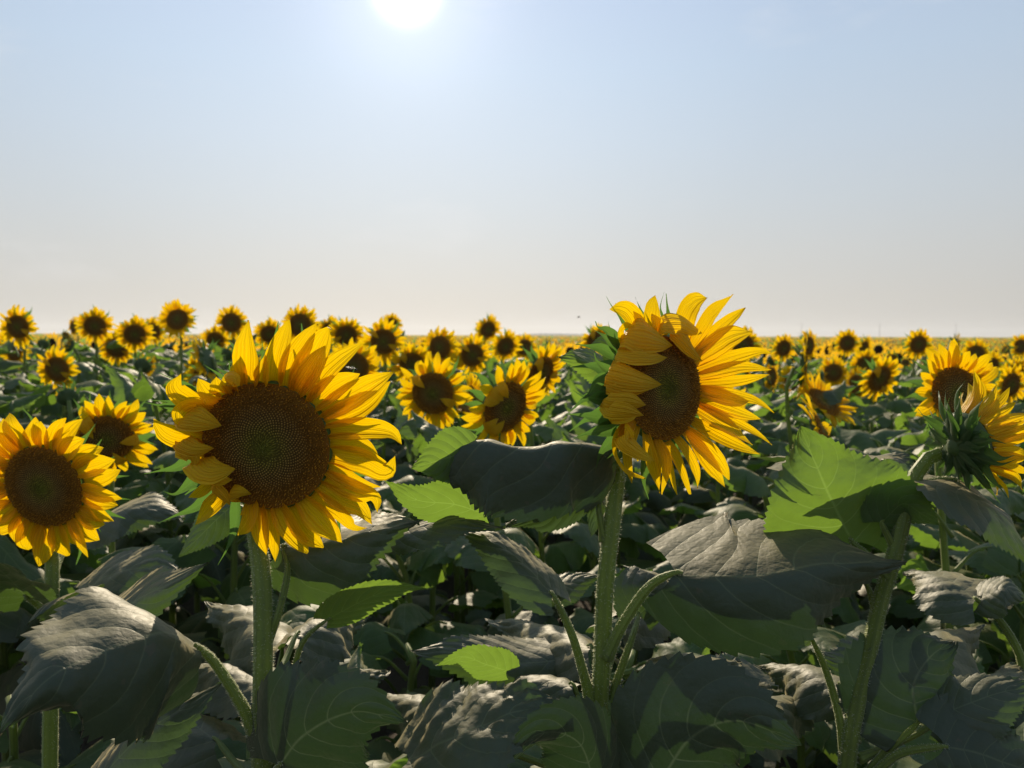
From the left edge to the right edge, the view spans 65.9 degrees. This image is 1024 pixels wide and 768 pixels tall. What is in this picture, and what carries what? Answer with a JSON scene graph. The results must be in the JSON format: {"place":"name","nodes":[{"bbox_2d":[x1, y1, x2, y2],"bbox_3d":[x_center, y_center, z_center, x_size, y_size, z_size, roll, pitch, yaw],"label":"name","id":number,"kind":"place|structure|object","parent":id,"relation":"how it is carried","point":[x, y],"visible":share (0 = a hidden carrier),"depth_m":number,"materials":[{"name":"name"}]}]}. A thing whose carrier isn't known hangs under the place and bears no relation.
{"place":"outdoors","nodes":[
{"label":"outdoors","id":0,"kind":"place"},
{"bbox_2d":[0,391,833,767],"bbox_3d":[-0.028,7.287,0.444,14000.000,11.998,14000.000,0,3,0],"label":"ground","id":1,"kind":"structure","parent":0,"point":[396,679],"depth_m":3.61,"materials":[{"name":"soil"}]},
{"bbox_2d":[0,346,28,419],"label":"sunflower","id":2,"kind":"object","parent":1,"relation":"on","point":[5,365],"visible":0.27,"depth_m":4.96,"materials":[{"name":"green plant"}]},
{"bbox_2d":[0,304,42,421],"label":"sunflower","id":3,"kind":"object","parent":1,"relation":"on","point":[18,327],"visible":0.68,"depth_m":4.72,"materials":[{"name":"yellow plant"}]},
{"bbox_2d":[0,535,43,674],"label":"sunflower","id":4,"kind":"object","parent":1,"relation":"on","point":[14,626],"visible":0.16,"depth_m":2.00,"materials":[{"name":"green plant"}]},
{"bbox_2d":[0,393,44,537],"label":"sunflower","id":5,"kind":"object","parent":1,"relation":"on","point":[17,404],"visible":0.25,"depth_m":2.93,"materials":[{"name":"green plant"}]},
{"bbox_2d":[0,383,51,556],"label":"sunflower","id":6,"kind":"object","parent":1,"relation":"on","point":[40,401],"visible":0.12,"depth_m":3.58,"materials":[{"name":"green plant"}]},
{"bbox_2d":[4,372,73,552],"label":"sunflower","id":7,"kind":"object","parent":1,"relation":"on","point":[50,406],"visible":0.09,"depth_m":3.96,"materials":[{"name":"green plant"}]},
{"bbox_2d":[0,534,107,763],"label":"sunflower","id":8,"kind":"object","parent":1,"relation":"on","point":[70,741],"visible":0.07,"depth_m":2.01,"materials":[{"name":"green plant"}]},
{"bbox_2d":[0,695,114,767],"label":"sunflower","id":9,"kind":"object","parent":1,"relation":"on","point":[88,758],"visible":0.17,"depth_m":1.67,"materials":[{"name":"green plant"}]},
{"bbox_2d":[36,344,82,424],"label":"sunflower","id":10,"kind":"object","parent":1,"relation":"on","point":[55,366],"visible":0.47,"depth_m":3.82,"materials":[{"name":"yellow plant"}]},
{"bbox_2d":[18,360,118,468],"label":"sunflower","id":11,"kind":"object","parent":1,"relation":"on","point":[93,386],"visible":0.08,"depth_m":4.13,"materials":[{"name":"green plant"}]},
{"bbox_2d":[34,337,113,424],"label":"sunflower","id":12,"kind":"object","parent":1,"relation":"on","point":[68,346],"visible":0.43,"depth_m":4.96,"materials":[{"name":"green plant"}]},
{"bbox_2d":[20,380,145,546],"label":"sunflower","id":13,"kind":"object","parent":1,"relation":"on","point":[67,396],"visible":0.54,"depth_m":3.12,"materials":[{"name":"green plant"}]},
{"bbox_2d":[7,438,174,754],"bbox_3d":[-1.361,0.944,2.479,0.713,1.554,0.674,1,4,6],"label":"sunflower","id":14,"kind":"object","parent":1,"relation":"on","point":[69,565],"visible":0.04,"depth_m":2.44,"materials":[{"name":"green plant"}]},
{"bbox_2d":[0,408,184,767],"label":"sunflower","id":15,"kind":"object","parent":1,"relation":"on","point":[57,499],"visible":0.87,"depth_m":1.30,"materials":[{"name":"yellow plant"}]},
{"bbox_2d":[6,390,189,767],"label":"sunflower","id":16,"kind":"object","parent":1,"relation":"on","point":[122,430],"visible":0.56,"depth_m":1.97,"materials":[{"name":"yellow plant"}]},
{"bbox_2d":[73,304,126,382],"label":"sunflower","id":17,"kind":"object","parent":1,"relation":"on","point":[95,323],"visible":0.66,"depth_m":5.28,"materials":[{"name":"yellow plant"}]},
{"bbox_2d":[98,330,133,382],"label":"sunflower","id":18,"kind":"object","parent":1,"relation":"on","point":[120,354],"visible":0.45,"depth_m":5.55,"materials":[{"name":"yellow plant"}]},
{"bbox_2d":[56,384,188,604],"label":"sunflower","id":19,"kind":"object","parent":1,"relation":"on","point":[122,482],"visible":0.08,"depth_m":3.37,"materials":[{"name":"green plant"}]},
{"bbox_2d":[81,350,179,542],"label":"sunflower","id":20,"kind":"object","parent":1,"relation":"on","point":[143,365],"visible":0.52,"depth_m":3.85,"materials":[{"name":"green plant"}]},
{"bbox_2d":[114,313,163,460],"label":"sunflower","id":21,"kind":"object","parent":1,"relation":"on","point":[135,332],"visible":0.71,"depth_m":5.28,"materials":[{"name":"yellow plant"}]},
{"bbox_2d":[99,364,185,469],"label":"sunflower","id":22,"kind":"object","parent":1,"relation":"on","point":[159,378],"visible":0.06,"depth_m":4.75,"materials":[{"name":"green plant"}]},
{"bbox_2d":[87,400,214,625],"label":"sunflower","id":23,"kind":"object","parent":1,"relation":"on","point":[182,614],"visible":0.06,"depth_m":3.00,"materials":[{"name":"green plant"}]},
{"bbox_2d":[137,315,176,374],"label":"sunflower","id":24,"kind":"object","parent":1,"relation":"on","point":[159,333],"visible":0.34,"depth_m":6.93,"materials":[{"name":"yellow plant"}]},
{"bbox_2d":[129,298,208,478],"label":"sunflower","id":25,"kind":"object","parent":1,"relation":"on","point":[175,317],"visible":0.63,"depth_m":4.62,"materials":[{"name":"yellow plant"}]},
{"bbox_2d":[132,375,206,612],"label":"sunflower","id":26,"kind":"object","parent":1,"relation":"on","point":[179,477],"visible":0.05,"depth_m":4.14,"materials":[{"name":"green plant"}]},
{"bbox_2d":[106,368,245,625],"bbox_3d":[-1.209,0.751,2.876,0.646,1.611,0.727,-2,4,-29],"label":"sunflower","id":27,"kind":"object","parent":1,"relation":"on","point":[143,389],"visible":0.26,"depth_m":2.76,"materials":[{"name":"green plant"}]},
{"bbox_2d":[155,337,248,610],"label":"sunflower","id":28,"kind":"object","parent":1,"relation":"on","point":[202,353],"visible":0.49,"depth_m":3.68,"materials":[{"name":"green plant"}]},
{"bbox_2d":[0,320,430,767],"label":"sunflower","id":29,"kind":"object","parent":1,"relation":"on","point":[276,442],"visible":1,"depth_m":0.88,"materials":[{"name":"yellow plant"}]},
{"bbox_2d":[200,324,232,365],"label":"sunflower","id":30,"kind":"object","parent":1,"relation":"on","point":[211,333],"visible":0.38,"depth_m":5.82,"materials":[{"name":"yellow plant"}]},
{"bbox_2d":[144,451,304,720],"bbox_3d":[-0.847,0.948,2.377,0.707,1.763,0.796,0,4,-6],"label":"sunflower","id":31,"kind":"object","parent":1,"relation":"on","point":[174,548],"visible":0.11,"depth_m":2.25,"materials":[{"name":"green plant"}]},
{"bbox_2d":[213,304,257,367],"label":"sunflower","id":32,"kind":"object","parent":1,"relation":"on","point":[231,321],"visible":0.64,"depth_m":5.54,"materials":[{"name":"yellow plant"}]},
{"bbox_2d":[253,317,280,361],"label":"sunflower","id":33,"kind":"object","parent":1,"relation":"on","point":[266,330],"visible":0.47,"depth_m":5.82,"materials":[{"name":"yellow plant"}]},
{"bbox_2d":[201,604,351,760],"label":"sunflower","id":34,"kind":"object","parent":1,"relation":"on","point":[297,616],"visible":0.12,"depth_m":1.67,"materials":[{"name":"green plant"}]},
{"bbox_2d":[191,534,383,664],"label":"sunflower","id":35,"kind":"object","parent":1,"relation":"on","point":[242,581],"visible":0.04,"depth_m":2.40,"materials":[{"name":"green plant"}]},
{"bbox_2d":[263,303,320,353],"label":"sunflower","id":36,"kind":"object","parent":1,"relation":"on","point":[297,316],"visible":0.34,"depth_m":4.26,"materials":[{"name":"yellow plant"}]},
{"bbox_2d":[217,642,407,767],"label":"sunflower","id":37,"kind":"object","parent":1,"relation":"on","point":[402,759],"visible":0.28,"depth_m":1.31,"materials":[{"name":"green plant"}]},
{"bbox_2d":[329,315,378,418],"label":"sunflower","id":38,"kind":"object","parent":1,"relation":"on","point":[343,331],"visible":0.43,"depth_m":5.02,"materials":[{"name":"yellow plant"}]},
{"bbox_2d":[329,337,417,659],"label":"sunflower","id":39,"kind":"object","parent":1,"relation":"on","point":[363,360],"visible":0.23,"depth_m":3.18,"materials":[{"name":"yellow plant"}]},
{"bbox_2d":[362,317,422,473],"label":"sunflower","id":40,"kind":"object","parent":1,"relation":"on","point":[386,338],"visible":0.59,"depth_m":4.26,"materials":[{"name":"yellow plant"}]},
{"bbox_2d":[349,621,473,762],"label":"sunflower","id":41,"kind":"object","parent":1,"relation":"on","point":[372,637],"visible":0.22,"depth_m":1.88,"materials":[{"name":"green plant"}]},
{"bbox_2d":[377,342,447,611],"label":"sunflower","id":42,"kind":"object","parent":1,"relation":"on","point":[409,357],"visible":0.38,"depth_m":4.08,"materials":[{"name":"yellow plant"}]},
{"bbox_2d":[350,499,487,754],"bbox_3d":[-0.266,1.132,2.258,0.682,1.571,0.721,2,4,26],"label":"sunflower","id":43,"kind":"object","parent":1,"relation":"on","point":[407,616],"visible":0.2,"depth_m":2.16,"materials":[{"name":"green plant"}]},
{"bbox_2d":[386,369,468,478],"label":"sunflower","id":44,"kind":"object","parent":1,"relation":"on","point":[406,450],"visible":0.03,"depth_m":4.93,"materials":[{"name":"green plant"}]},
{"bbox_2d":[362,352,503,687],"bbox_3d":[-0.268,0.926,2.497,0.501,2.061,0.693,1,4,9],"label":"sunflower","id":45,"kind":"object","parent":1,"relation":"on","point":[435,390],"visible":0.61,"depth_m":2.41,"materials":[{"name":"yellow plant"}]},
{"bbox_2d":[403,325,481,475],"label":"sunflower","id":46,"kind":"object","parent":1,"relation":"on","point":[442,343],"visible":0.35,"depth_m":4.43,"materials":[{"name":"yellow plant"}]},
{"bbox_2d":[414,371,492,622],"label":"sunflower","id":47,"kind":"object","parent":1,"relation":"on","point":[472,382],"visible":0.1,"depth_m":3.49,"materials":[{"name":"yellow plant"}]},
{"bbox_2d":[407,392,510,627],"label":"sunflower","id":48,"kind":"object","parent":1,"relation":"on","point":[462,410],"visible":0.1,"depth_m":2.96,"materials":[{"name":"green plant"}]},
{"bbox_2d":[379,428,559,684],"bbox_3d":[-0.165,0.959,2.657,0.671,1.674,0.755,0,3,2],"label":"sunflower","id":49,"kind":"object","parent":1,"relation":"on","point":[483,580],"visible":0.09,"depth_m":2.58,"materials":[{"name":"green plant"}]},
{"bbox_2d":[451,333,494,591],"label":"sunflower","id":50,"kind":"object","parent":1,"relation":"on","point":[472,356],"visible":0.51,"depth_m":4.26,"materials":[{"name":"yellow plant"}]},
{"bbox_2d":[473,312,502,371],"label":"sunflower","id":51,"kind":"object","parent":1,"relation":"on","point":[489,328],"visible":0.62,"depth_m":6.51,"materials":[{"name":"yellow plant"}]},
{"bbox_2d":[411,357,598,688],"bbox_3d":[0.063,1.001,2.053,0.694,2.172,0.577,-2,4,-35],"label":"sunflower","id":52,"kind":"object","parent":1,"relation":"on","point":[500,411],"visible":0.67,"depth_m":1.99,"materials":[{"name":"yellow plant"}]},
{"bbox_2d":[490,328,524,368],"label":"sunflower","id":53,"kind":"object","parent":1,"relation":"on","point":[506,345],"visible":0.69,"depth_m":5.28,"materials":[{"name":"yellow plant"}]},
{"bbox_2d":[0,331,1023,402],"bbox_3d":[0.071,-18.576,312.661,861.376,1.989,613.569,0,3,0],"label":"sunflower field","id":54,"kind":"structure","parent":1,"relation":"on","point":[881,345],"depth_m":51.12,"materials":[{"name":"yellow plant"}]},
{"bbox_2d":[452,338,599,626],"bbox_3d":[0.100,0.814,2.695,0.493,1.935,0.600,-2,4,-35],"label":"sunflower","id":55,"kind":"object","parent":1,"relation":"on","point":[545,363],"visible":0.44,"depth_m":2.63,"materials":[{"name":"yellow plant"}]},
{"bbox_2d":[507,744,544,767],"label":"sunflower","id":56,"kind":"object","parent":1,"relation":"on","point":[535,751],"visible":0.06,"depth_m":1.35,"materials":[{"name":"green plant"}]},
{"bbox_2d":[514,332,538,363],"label":"sunflower","id":57,"kind":"object","parent":1,"relation":"on","point":[526,340],"visible":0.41,"depth_m":6.16,"materials":[{"name":"yellow plant"}]},
{"bbox_2d":[561,323,608,399],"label":"sunflower","id":58,"kind":"object","parent":1,"relation":"on","point":[591,336],"visible":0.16,"depth_m":5.01,"materials":[{"name":"yellow plant"}]},
{"bbox_2d":[544,418,666,664],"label":"sunflower","id":59,"kind":"object","parent":1,"relation":"on","point":[571,556],"visible":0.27,"depth_m":2.81,"materials":[{"name":"green plant"}]},
{"bbox_2d":[543,405,670,563],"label":"sunflower","id":60,"kind":"object","parent":1,"relation":"on","point":[649,518],"visible":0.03,"depth_m":3.52,"materials":[{"name":"green plant"}]},
{"bbox_2d":[562,560,678,684],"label":"sunflower","id":61,"kind":"object","parent":1,"relation":"on","point":[581,620],"visible":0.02,"depth_m":2.27,"materials":[{"name":"green plant"}]},
{"bbox_2d":[564,401,677,597],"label":"sunflower","id":62,"kind":"object","parent":1,"relation":"on","point":[657,501],"visible":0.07,"depth_m":3.73,"materials":[{"name":"green plant"}]},
{"bbox_2d":[562,374,681,501],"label":"sunflower","id":63,"kind":"object","parent":1,"relation":"on","point":[586,386],"visible":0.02,"depth_m":4.48,"materials":[{"name":"green plant"}]},
{"bbox_2d":[559,412,689,617],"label":"sunflower","id":64,"kind":"object","parent":1,"relation":"on","point":[635,491],"visible":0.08,"depth_m":3.22,"materials":[{"name":"green plant"}]},
{"bbox_2d":[385,292,906,767],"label":"sunflower","id":65,"kind":"object","parent":1,"relation":"on","point":[661,384],"visible":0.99,"depth_m":0.93,"materials":[{"name":"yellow plant"}]},
{"bbox_2d":[579,637,750,767],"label":"sunflower","id":66,"kind":"object","parent":1,"relation":"on","point":[676,645],"visible":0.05,"depth_m":1.65,"materials":[{"name":"green plant"}]},
{"bbox_2d":[663,386,750,528],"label":"sunflower","id":67,"kind":"object","parent":1,"relation":"on","point":[673,494],"depth_m":4.32,"materials":[{"name":"green plant"}]},
{"bbox_2d":[657,387,761,654],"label":"sunflower","id":68,"kind":"object","parent":1,"relation":"on","point":[734,461],"visible":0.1,"depth_m":3.22,"materials":[{"name":"green plant"}]},
{"bbox_2d":[669,393,785,519],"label":"sunflower","id":69,"kind":"object","parent":1,"relation":"on","point":[700,495],"visible":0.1,"depth_m":3.61,"materials":[{"name":"green plant"}]},
{"bbox_2d":[676,391,796,527],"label":"sunflower","id":70,"kind":"object","parent":1,"relation":"on","point":[761,447],"visible":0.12,"depth_m":3.79,"materials":[{"name":"green plant"}]},
{"bbox_2d":[710,324,773,504],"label":"sunflower","id":71,"kind":"object","parent":1,"relation":"on","point":[751,340],"visible":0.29,"depth_m":5.27,"materials":[{"name":"yellow plant"}]},
{"bbox_2d":[754,362,784,510],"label":"sunflower","id":72,"kind":"object","parent":1,"relation":"on","point":[773,374],"visible":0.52,"depth_m":5.78,"materials":[{"name":"green plant"}]},
{"bbox_2d":[743,354,797,472],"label":"sunflower","id":73,"kind":"object","parent":1,"relation":"on","point":[760,389],"visible":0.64,"depth_m":5.53,"materials":[{"name":"green plant"}]},
{"bbox_2d":[694,444,859,767],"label":"sunflower","id":74,"kind":"object","parent":1,"relation":"on","point":[744,480],"visible":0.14,"depth_m":2.53,"materials":[{"name":"green plant"}]},
{"bbox_2d":[761,332,794,466],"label":"sunflower","id":75,"kind":"object","parent":1,"relation":"on","point":[781,347],"visible":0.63,"depth_m":6.53,"materials":[{"name":"yellow plant"}]},
{"bbox_2d":[760,366,810,512],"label":"sunflower","id":76,"kind":"object","parent":1,"relation":"on","point":[786,371],"visible":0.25,"depth_m":4.83,"materials":[{"name":"green plant"}]},
{"bbox_2d":[770,328,821,412],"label":"sunflower","id":77,"kind":"object","parent":1,"relation":"on","point":[811,347],"visible":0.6,"depth_m":6.16,"materials":[{"name":"yellow plant"}]},
{"bbox_2d":[723,620,870,767],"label":"sunflower","id":78,"kind":"object","parent":1,"relation":"on","point":[822,736],"visible":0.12,"depth_m":1.80,"materials":[{"name":"green plant"}]},
{"bbox_2d":[748,336,864,618],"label":"sunflower","id":79,"kind":"object","parent":1,"relation":"on","point":[796,375],"visible":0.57,"depth_m":2.78,"materials":[{"name":"green plant"}]},
{"bbox_2d":[754,385,883,507],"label":"sunflower","id":80,"kind":"object","parent":1,"relation":"on","point":[849,389],"visible":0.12,"depth_m":4.19,"materials":[{"name":"green plant"}]},
{"bbox_2d":[817,355,848,435],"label":"sunflower","id":81,"kind":"object","parent":1,"relation":"on","point":[835,371],"visible":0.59,"depth_m":5.53,"materials":[{"name":"yellow plant"}]},
{"bbox_2d":[761,371,907,767],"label":"sunflower","id":82,"kind":"object","parent":1,"relation":"on","point":[820,405],"visible":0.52,"depth_m":2.77,"materials":[{"name":"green plant"}]},
{"bbox_2d":[782,393,901,767],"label":"sunflower","id":83,"kind":"object","parent":1,"relation":"on","point":[812,421],"visible":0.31,"depth_m":2.12,"materials":[{"name":"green plant"}]},
{"bbox_2d":[829,329,861,397],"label":"sunflower","id":84,"kind":"object","parent":1,"relation":"on","point":[846,343],"visible":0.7,"depth_m":6.52,"materials":[{"name":"yellow plant"}]},
{"bbox_2d":[831,366,889,437],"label":"sunflower","id":85,"kind":"object","parent":1,"relation":"on","point":[852,375],"visible":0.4,"depth_m":5.09,"materials":[{"name":"yellow plant"}]},
{"bbox_2d":[829,398,900,596],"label":"sunflower","id":86,"kind":"object","parent":1,"relation":"on","point":[879,408],"visible":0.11,"depth_m":3.88,"materials":[{"name":"green plant"}]},
{"bbox_2d":[844,347,889,425],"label":"sunflower","id":87,"kind":"object","parent":1,"relation":"on","point":[859,358],"visible":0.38,"depth_m":5.54,"materials":[{"name":"yellow plant"}]},
{"bbox_2d":[711,371,1023,767],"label":"sunflower","id":88,"kind":"object","parent":1,"relation":"on","point":[889,690],"visible":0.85,"depth_m":0.95,"materials":[{"name":"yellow plant"}]},
{"bbox_2d":[848,356,901,440],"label":"sunflower","id":89,"kind":"object","parent":1,"relation":"on","point":[878,381],"visible":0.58,"depth_m":4.11,"materials":[{"name":"yellow plant"}]},
{"bbox_2d":[824,426,940,622],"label":"sunflower","id":90,"kind":"object","parent":1,"relation":"on","point":[859,440],"visible":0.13,"depth_m":3.21,"materials":[{"name":"green plant"}]},
{"bbox_2d":[832,429,934,597],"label":"sunflower","id":91,"kind":"object","parent":1,"relation":"on","point":[882,435],"visible":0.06,"depth_m":3.46,"materials":[{"name":"green plant"}]},
{"bbox_2d":[862,349,924,448],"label":"sunflower","id":92,"kind":"object","parent":1,"relation":"on","point":[890,414],"visible":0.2,"depth_m":4.51,"materials":[{"name":"green plant"}]},
{"bbox_2d":[807,649,986,764],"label":"sunflower","id":93,"kind":"object","parent":1,"relation":"on","point":[918,758],"visible":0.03,"depth_m":1.73,"materials":[{"name":"green plant"}]},
{"bbox_2d":[886,399,924,450],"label":"sunflower","id":94,"kind":"object","parent":1,"relation":"on","point":[902,407],"visible":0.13,"depth_m":4.20,"materials":[{"name":"green plant"}]},
{"bbox_2d":[881,327,934,446],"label":"sunflower","id":95,"kind":"object","parent":1,"relation":"on","point":[916,343],"visible":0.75,"depth_m":5.55,"materials":[{"name":"yellow plant"}]},
{"bbox_2d":[856,439,1023,668],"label":"sunflower","id":96,"kind":"object","parent":1,"relation":"on","point":[894,621],"visible":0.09,"depth_m":2.90,"materials":[{"name":"green plant"}]},
{"bbox_2d":[868,722,1023,767],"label":"sunflower","id":97,"kind":"object","parent":1,"relation":"on","point":[907,762],"visible":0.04,"depth_m":1.30,"materials":[{"name":"green plant"}]},
{"bbox_2d":[880,450,1021,672],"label":"sunflower","id":98,"kind":"object","parent":1,"relation":"on","point":[899,607],"visible":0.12,"depth_m":2.57,"materials":[{"name":"green plant"}]},
{"bbox_2d":[893,339,1023,728],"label":"sunflower","id":99,"kind":"object","parent":1,"relation":"on","point":[951,370],"visible":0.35,"depth_m":1.85,"materials":[{"name":"yellow plant"}]},
{"bbox_2d":[906,430,1023,672],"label":"sunflower","id":100,"kind":"object","parent":1,"relation":"on","point":[928,537],"visible":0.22,"depth_m":2.14,"materials":[{"name":"green plant"}]},
{"bbox_2d":[960,338,999,372],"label":"sunflower","id":101,"kind":"object","parent":1,"relation":"on","point":[979,348],"visible":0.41,"depth_m":6.16,"materials":[{"name":"yellow plant"}]},
{"bbox_2d":[940,550,1023,728],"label":"sunflower","id":102,"kind":"object","parent":1,"relation":"on","point":[976,560],"visible":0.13,"depth_m":2.00,"materials":[{"name":"green plant"}]},
{"bbox_2d":[993,363,1023,424],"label":"sunflower","id":103,"kind":"object","parent":1,"relation":"on","point":[1012,378],"visible":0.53,"depth_m":4.19,"materials":[{"name":"yellow plant"}]},
{"bbox_2d":[0,0,1023,337],"label":"sky","id":104,"kind":"structure","parent":0,"point":[828,167],"materials":[{"name":"blue"}]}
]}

